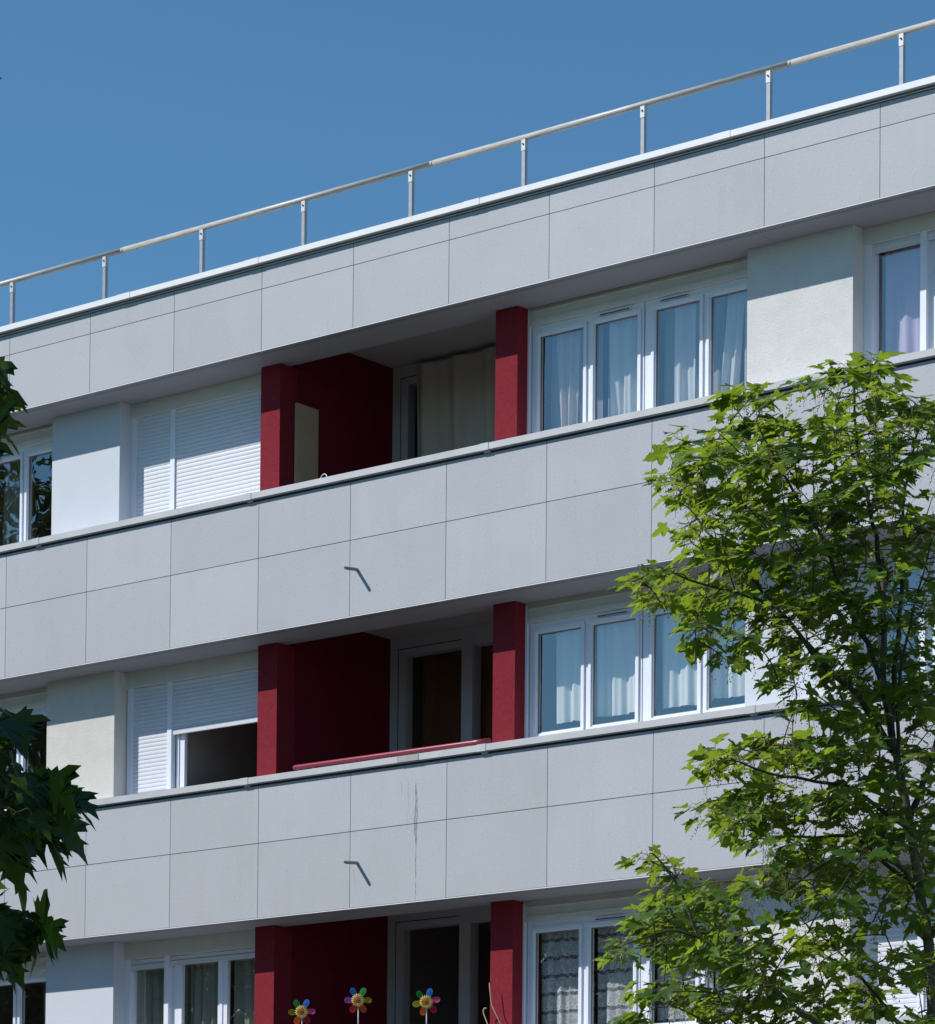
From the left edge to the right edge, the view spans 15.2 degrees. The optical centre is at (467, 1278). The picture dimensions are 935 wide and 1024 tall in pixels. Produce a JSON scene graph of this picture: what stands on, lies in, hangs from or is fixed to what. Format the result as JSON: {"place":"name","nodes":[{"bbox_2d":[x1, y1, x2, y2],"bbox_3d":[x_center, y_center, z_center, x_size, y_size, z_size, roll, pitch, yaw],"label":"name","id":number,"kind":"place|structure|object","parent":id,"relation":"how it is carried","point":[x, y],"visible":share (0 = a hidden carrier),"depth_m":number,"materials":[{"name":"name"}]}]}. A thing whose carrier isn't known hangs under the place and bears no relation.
{"place":"outdoors","nodes":[
{"label":"outdoors","id":0,"kind":"place"},
{"bbox_2d":[0,0,934,326],"label":"sky","id":1,"kind":"structure","parent":0,"point":[123,123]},
{"bbox_3d":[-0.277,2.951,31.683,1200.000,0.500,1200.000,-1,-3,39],"label":"ground","id":2,"kind":"structure","parent":0,"visible":0},
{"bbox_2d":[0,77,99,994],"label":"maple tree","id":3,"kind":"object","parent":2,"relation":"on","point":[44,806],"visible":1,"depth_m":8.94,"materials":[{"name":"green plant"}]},
{"bbox_2d":[0,75,934,1023],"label":"apartment building","id":4,"kind":"structure","parent":2,"relation":"on","point":[220,633],"depth_m":32.76,"materials":[{"name":"white concrete"}]},
{"bbox_2d":[3,457,33,544],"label":"curtain","id":5,"kind":"object","parent":4,"relation":"hanging from","point":[11,520],"visible":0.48,"depth_m":36.91,"materials":[{"name":"white fabric"}]},
{"bbox_2d":[0,971,45,1023],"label":"window","id":6,"kind":"structure","parent":4,"relation":"in","point":[36,977],"depth_m":36.18,"materials":[{"name":"white plastic"}]},
{"bbox_2d":[0,706,46,810],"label":"window","id":7,"kind":"structure","parent":4,"relation":"in","point":[20,759],"depth_m":36.26,"materials":[{"name":"white plastic"}]},
{"bbox_2d":[0,441,52,541],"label":"window","id":8,"kind":"structure","parent":4,"relation":"in","point":[26,454],"depth_m":36.38,"materials":[{"name":"white plastic"}]},
{"bbox_2d":[44,982,45,1023],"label":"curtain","id":9,"kind":"object","parent":4,"relation":"hanging from","point":[44,1002],"visible":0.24,"depth_m":36.26,"materials":[{"name":"fabric"}]},
{"bbox_2d":[136,968,163,1023],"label":"curtain","id":10,"kind":"object","parent":4,"relation":"hanging from","point":[150,996],"visible":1,"depth_m":35.25,"materials":[{"name":"grey fabric"}]},
{"bbox_2d":[125,948,254,1023],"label":"window","id":11,"kind":"structure","parent":4,"relation":"in","point":[174,966],"depth_m":34.81,"materials":[{"name":"white plastic"}]},
{"bbox_2d":[126,668,257,794],"bbox_3d":[-2.632,-5.405,34.713,2.019,1.150,0.100,-1,-3,39],"label":"window","id":12,"kind":"structure","parent":4,"relation":"in","point":[159,717],"depth_m":34.92,"materials":[{"name":"white plastic"}]},
{"bbox_2d":[131,390,260,517],"bbox_3d":[-2.611,-8.155,34.805,2.019,1.154,0.090,-1,-3,39],"label":"roller shutter","id":13,"kind":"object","parent":4,"relation":"in","point":[210,451],"depth_m":34.85,"materials":[{"name":"white plastic"}]},
{"bbox_2d":[190,962,230,1023],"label":"curtain","id":14,"kind":"object","parent":4,"relation":"hanging from","point":[204,993],"visible":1,"depth_m":34.75,"materials":[{"name":"grey fabric"}]},
{"bbox_2d":[234,958,254,1023],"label":"curtain","id":15,"kind":"object","parent":4,"relation":"hanging from","point":[244,985],"visible":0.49,"depth_m":34.46,"materials":[{"name":"grey fabric"}]},
{"bbox_2d":[288,999,314,1023],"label":"pinwheel","id":16,"kind":"object","parent":4,"relation":"on","point":[302,1011],"visible":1,"depth_m":33.09,"materials":[{"name":"multicoloured plastic"}]},
{"bbox_2d":[294,403,318,483],"bbox_3d":[-1.580,-7.642,34.144,0.030,1.780,0.315,-1,-3,39],"label":"leaning board","id":17,"kind":"object","parent":4,"relation":"on","point":[306,444],"visible":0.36,"depth_m":34.13,"materials":[{"name":"beige wood"}]},
{"bbox_2d":[344,988,371,1023],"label":"pinwheel","id":18,"kind":"object","parent":4,"relation":"on","point":[356,1004],"visible":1,"depth_m":32.66,"materials":[{"name":"multicoloured plastic"}]},
{"bbox_2d":[413,988,439,1023],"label":"pinwheel","id":19,"kind":"object","parent":4,"relation":"on","point":[426,1002],"visible":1,"depth_m":32.13,"materials":[{"name":"multicoloured plastic"}]},
{"bbox_2d":[387,905,490,1023],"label":"balcony window","id":20,"kind":"structure","parent":4,"relation":"in","point":[468,919],"depth_m":34.69,"materials":[{"name":"plastic"}]},
{"bbox_2d":[389,622,492,756],"bbox_3d":[0.294,-5.208,34.309,2.693,2.500,0.134,-1,-3,39],"label":"balcony window","id":21,"kind":"structure","parent":4,"relation":"in","point":[468,639],"depth_m":34.79,"materials":[{"name":"plastic"}]},
{"bbox_2d":[392,345,495,462],"bbox_3d":[0.318,-7.956,34.404,2.693,2.500,0.134,-1,-3,39],"label":"balcony window","id":22,"kind":"structure","parent":4,"relation":"in","point":[405,377],"depth_m":35.16,"materials":[{"name":"plastic"}]},
{"bbox_2d":[417,347,495,456],"bbox_3d":[0.383,-7.980,34.152,2.370,2.330,0.114,-1,-3,38],"label":"hanging drape","id":23,"kind":"object","parent":4,"relation":"hanging from","point":[455,401],"visible":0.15,"depth_m":34.54,"materials":[{"name":"beige fabric"}]},
{"bbox_2d":[422,645,491,752],"bbox_3d":[-0.119,-5.143,34.855,0.900,2.300,0.085,-1,-3,39],"label":"curtain","id":24,"kind":"object","parent":4,"relation":"hanging from","point":[441,698],"visible":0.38,"depth_m":34.96,"materials":[{"name":"brown fabric"}]},
{"bbox_2d":[0,19,934,323],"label":"guard rail","id":25,"kind":"object","parent":4,"relation":"on","point":[522,139],"visible":1,"depth_m":31.95,"materials":[{"name":"metal"}]},
{"bbox_2d":[483,983,500,1023],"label":"dried plant","id":26,"kind":"object","parent":4,"relation":"on","point":[492,1007],"visible":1,"depth_m":31.90,"materials":[{"name":"beige plant"}]},
{"bbox_2d":[542,931,569,1023],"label":"curtain","id":27,"kind":"object","parent":4,"relation":"hanging from","point":[554,1003],"visible":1,"depth_m":31.94,"materials":[{"name":"white fabric"}]},
{"bbox_2d":[556,629,580,723],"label":"curtain","id":28,"kind":"object","parent":4,"relation":"hanging from","point":[568,670],"visible":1,"depth_m":31.95,"materials":[{"name":"white fabric"}]},
{"bbox_2d":[557,330,580,426],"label":"curtain","id":29,"kind":"object","parent":4,"relation":"hanging from","point":[568,350],"visible":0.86,"depth_m":32.05,"materials":[{"name":"white fabric"}]},
{"bbox_2d":[551,324,602,428],"bbox_3d":[1.005,-8.241,32.090,0.580,1.120,0.050,-1,-3,40],"label":"curtain","id":30,"kind":"object","parent":4,"relation":"hanging from","point":[555,411],"visible":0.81,"depth_m":32.09,"materials":[{"name":"white fabric"}]},
{"bbox_2d":[568,929,594,1023],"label":"curtain","id":31,"kind":"object","parent":4,"relation":"hanging from","point":[573,966],"visible":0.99,"depth_m":31.81,"materials":[{"name":"white fabric"}]},
{"bbox_2d":[527,912,640,1023],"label":"window","id":32,"kind":"structure","parent":4,"relation":"in","point":[586,926],"depth_m":31.58,"materials":[{"name":"white plastic"}]},
{"bbox_2d":[530,607,642,736],"bbox_3d":[1.081,-5.478,31.696,1.271,1.082,0.083,-1,-3,39],"label":"window","id":33,"kind":"structure","parent":4,"relation":"in","point":[587,624],"depth_m":31.67,"materials":[{"name":"white plastic"}]},
{"bbox_2d":[532,302,644,432],"bbox_3d":[1.105,-8.228,31.792,1.271,1.086,0.083,-1,-3,39],"label":"window","id":34,"kind":"structure","parent":4,"relation":"in","point":[589,323],"depth_m":31.76,"materials":[{"name":"white plastic"}]},
{"bbox_2d":[608,323,609,416],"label":"curtain","id":35,"kind":"object","parent":4,"relation":"hanging from","point":[609,376],"visible":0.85,"depth_m":31.87,"materials":[{"name":"white fabric"}]},
{"bbox_2d":[598,926,632,1023],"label":"curtain","id":36,"kind":"object","parent":4,"relation":"hanging from","point":[614,997],"visible":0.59,"depth_m":31.51,"materials":[{"name":"white fabric"}]},
{"bbox_2d":[597,620,634,716],"bbox_3d":[1.409,-5.590,31.552,0.556,1.008,0.058,-1,-3,38],"label":"curtain","id":37,"kind":"object","parent":4,"relation":"hanging from","point":[615,669],"visible":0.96,"depth_m":31.58,"materials":[{"name":"white fabric"}]},
{"bbox_2d":[610,316,637,416],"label":"curtain","id":38,"kind":"object","parent":4,"relation":"hanging from","point":[623,366],"visible":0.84,"depth_m":31.68,"materials":[{"name":"white fabric"}]},
{"bbox_2d":[674,302,696,402],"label":"curtain","id":39,"kind":"object","parent":4,"relation":"hanging from","point":[685,347],"visible":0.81,"depth_m":31.23,"materials":[{"name":"white fabric"}]},
{"bbox_2d":[657,917,713,1020],"bbox_3d":[1.935,-2.736,31.024,0.600,1.260,0.037,-1,-3,39],"label":"curtain","id":40,"kind":"object","parent":4,"relation":"hanging from","point":[661,1014],"visible":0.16,"depth_m":31.10,"materials":[{"name":"white fabric"}]},
{"bbox_2d":[662,613,713,709],"bbox_3d":[1.961,-5.600,31.105,0.575,1.011,0.061,-1,-3,39],"label":"curtain","id":41,"kind":"object","parent":4,"relation":"hanging from","point":[679,680],"visible":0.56,"depth_m":31.19,"materials":[{"name":"white fabric"}]},
{"bbox_2d":[641,901,743,1023],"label":"window","id":42,"kind":"structure","parent":4,"relation":"in","point":[648,976],"depth_m":31.09,"materials":[{"name":"white plastic"}]},
{"bbox_2d":[643,590,744,720],"bbox_3d":[2.072,-5.498,30.894,1.256,1.082,0.083,-1,-3,39],"label":"window","id":43,"kind":"structure","parent":4,"relation":"in","point":[704,679],"depth_m":31.18,"materials":[{"name":"white plastic"}]},
{"bbox_2d":[664,296,724,404],"bbox_3d":[2.029,-8.261,31.265,0.650,1.120,0.050,-1,-3,38],"label":"curtain","id":44,"kind":"object","parent":4,"relation":"hanging from","point":[719,330],"visible":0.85,"depth_m":31.25,"materials":[{"name":"white fabric"}]},
{"bbox_2d":[645,277,746,408],"bbox_3d":[2.096,-8.248,30.989,1.256,1.086,0.083,-1,-3,39],"label":"window","id":45,"kind":"structure","parent":4,"relation":"in","point":[706,295],"depth_m":31.00,"materials":[{"name":"white plastic"}]},
{"bbox_2d":[713,604,744,697],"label":"curtain","id":46,"kind":"object","parent":4,"relation":"hanging from","point":[735,687],"visible":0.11,"depth_m":30.84,"materials":[{"name":"white fabric"}]},
{"bbox_2d":[715,915,743,1015],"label":"curtain","id":47,"kind":"object","parent":4,"relation":"hanging from","point":[717,972],"visible":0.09,"depth_m":30.74,"materials":[{"name":"white fabric"}]},
{"bbox_2d":[720,291,744,391],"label":"curtain","id":48,"kind":"object","parent":4,"relation":"hanging from","point":[731,365],"visible":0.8,"depth_m":30.91,"materials":[{"name":"white fabric"}]},
{"bbox_2d":[745,291,746,387],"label":"curtain","id":49,"kind":"object","parent":4,"relation":"hanging from","point":[745,338],"visible":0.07,"depth_m":30.79,"materials":[{"name":"white fabric"}]},
{"bbox_2d":[879,252,884,352],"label":"curtain","id":50,"kind":"object","parent":4,"relation":"hanging from","point":[881,298],"visible":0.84,"depth_m":29.94,"materials":[{"name":"white fabric"}]},
{"bbox_2d":[861,886,934,1013],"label":"window","id":51,"kind":"structure","parent":4,"relation":"in","point":[895,935],"depth_m":29.51,"materials":[{"name":"white plastic"}]},
{"bbox_2d":[862,554,934,688],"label":"window","id":52,"kind":"structure","parent":4,"relation":"in","point":[871,588],"depth_m":29.45,"materials":[{"name":"white plastic"}]},
{"bbox_2d":[864,231,934,360],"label":"window","id":53,"kind":"structure","parent":4,"relation":"in","point":[926,240],"depth_m":29.68,"materials":[{"name":"white plastic"}]},
{"bbox_2d":[886,569,918,681],"bbox_3d":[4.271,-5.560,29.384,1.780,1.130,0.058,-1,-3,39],"label":"curtain","id":54,"kind":"object","parent":4,"relation":"hanging from","point":[914,577],"visible":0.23,"depth_m":29.80,"materials":[{"name":"white fabric"}]},
{"bbox_2d":[886,244,919,356],"bbox_3d":[3.776,-8.298,29.757,0.495,1.120,0.048,-1,-3,41],"label":"curtain","id":55,"kind":"object","parent":4,"relation":"hanging from","point":[902,299],"visible":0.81,"depth_m":29.79,"materials":[{"name":"white fabric"}]},
{"bbox_2d":[591,350,934,1023],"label":"maple tree","id":56,"kind":"object","parent":2,"relation":"on","point":[876,842],"visible":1,"depth_m":16.84,"materials":[{"name":"green plant"}]}
]}

